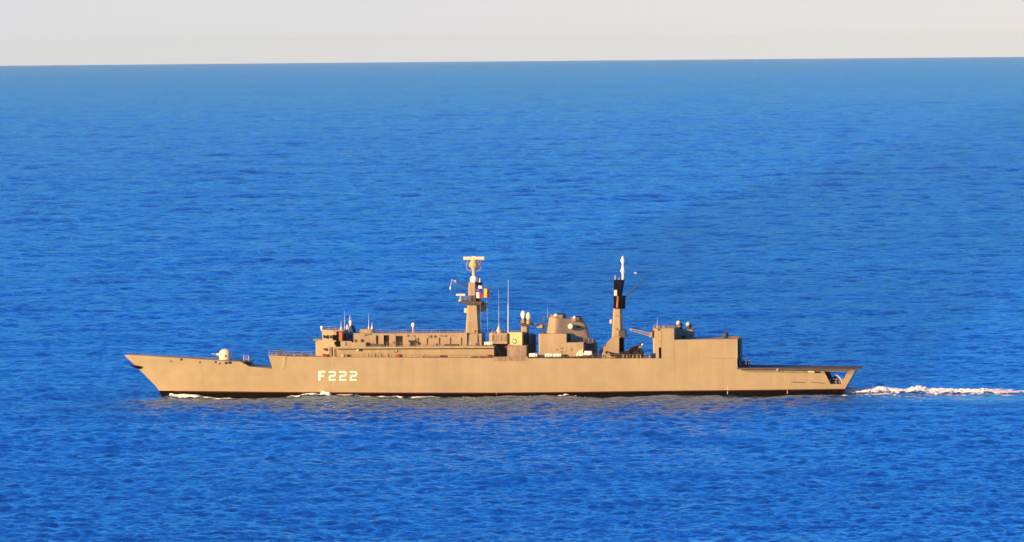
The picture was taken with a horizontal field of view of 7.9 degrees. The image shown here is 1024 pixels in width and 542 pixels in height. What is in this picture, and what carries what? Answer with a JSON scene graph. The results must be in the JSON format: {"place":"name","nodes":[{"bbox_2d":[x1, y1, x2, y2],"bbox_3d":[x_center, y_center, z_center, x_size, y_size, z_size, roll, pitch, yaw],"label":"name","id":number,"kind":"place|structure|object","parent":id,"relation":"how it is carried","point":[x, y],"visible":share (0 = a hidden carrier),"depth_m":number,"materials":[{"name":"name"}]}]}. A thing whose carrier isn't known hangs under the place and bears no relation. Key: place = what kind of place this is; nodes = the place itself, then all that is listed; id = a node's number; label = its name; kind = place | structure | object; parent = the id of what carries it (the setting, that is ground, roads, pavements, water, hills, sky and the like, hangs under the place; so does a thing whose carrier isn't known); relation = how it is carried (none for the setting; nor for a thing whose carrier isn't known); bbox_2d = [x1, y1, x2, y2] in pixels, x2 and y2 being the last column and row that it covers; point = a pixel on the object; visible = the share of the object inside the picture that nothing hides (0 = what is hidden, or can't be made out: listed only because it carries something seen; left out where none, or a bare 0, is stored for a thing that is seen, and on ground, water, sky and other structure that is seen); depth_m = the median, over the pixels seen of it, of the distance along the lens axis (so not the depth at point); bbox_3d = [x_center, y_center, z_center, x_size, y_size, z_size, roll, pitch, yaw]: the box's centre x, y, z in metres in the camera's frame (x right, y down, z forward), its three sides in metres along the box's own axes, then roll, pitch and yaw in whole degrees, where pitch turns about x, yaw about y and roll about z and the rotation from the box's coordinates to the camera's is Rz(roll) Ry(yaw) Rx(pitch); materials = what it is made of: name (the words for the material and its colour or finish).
{"place":"outdoors","nodes":[
{"label":"outdoors","id":0,"kind":"place"},
{"bbox_2d":[0,57,1023,541],"bbox_3d":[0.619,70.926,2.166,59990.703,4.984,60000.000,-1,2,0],"label":"sea","id":1,"kind":"structure","parent":0,"point":[866,215],"depth_m":2219.64,"materials":[{"name":"liquid"}]},
{"bbox_2d":[169,391,568,398],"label":"bow foam","id":2,"kind":"object","parent":1,"relation":"on","point":[195,396],"visible":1,"depth_m":1499.27,"materials":[{"name":"white"}]},
{"bbox_2d":[125,256,862,398],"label":"frigate","id":3,"kind":"object","parent":1,"relation":"on","point":[679,360],"visible":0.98,"depth_m":1496.10,"materials":[{"name":"beige metal"}]},
{"bbox_2d":[476,292,481,297],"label":"signal flag","id":4,"kind":"object","parent":3,"relation":"hanging from","point":[478,295],"visible":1,"depth_m":1499.42,"materials":[{"name":"white fabric"}]},
{"bbox_2d":[484,289,488,297],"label":"signal flag","id":5,"kind":"object","parent":3,"relation":"hanging from","point":[486,293],"visible":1,"depth_m":1498.85,"materials":[{"name":"yellow fabric"}]},
{"bbox_2d":[529,353,537,357],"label":"liferaft canister","id":6,"kind":"object","parent":3,"relation":"on","point":[531,355],"visible":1,"depth_m":1493.78,"materials":[{"name":"white paint"}]},
{"bbox_2d":[545,353,552,357],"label":"liferaft canister","id":7,"kind":"object","parent":3,"relation":"on","point":[547,355],"visible":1,"depth_m":1493.46,"materials":[{"name":"white paint"}]},
{"bbox_2d":[553,353,561,357],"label":"liferaft canister","id":8,"kind":"object","parent":3,"relation":"on","point":[559,355],"visible":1,"depth_m":1493.31,"materials":[{"name":"white paint"}]},
{"bbox_2d":[584,351,591,356],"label":"liferaft canister","id":9,"kind":"object","parent":3,"relation":"on","point":[588,353],"visible":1,"depth_m":1492.62,"materials":[{"name":"white paint"}]},
{"bbox_2d":[605,351,632,357],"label":"inflatable boat","id":10,"kind":"object","parent":3,"relation":"on","point":[620,354],"visible":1,"depth_m":1493.99,"materials":[{"name":"rubber"}]},
{"bbox_2d":[841,385,1023,396],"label":"wake foam","id":11,"kind":"object","parent":1,"relation":"on","point":[866,389],"visible":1,"depth_m":1490.87,"materials":[{"name":"white"}]},
{"bbox_2d":[0,0,1023,65],"label":"sky","id":12,"kind":"structure","parent":0,"point":[32,32],"materials":[{"name":"white"}]}
]}

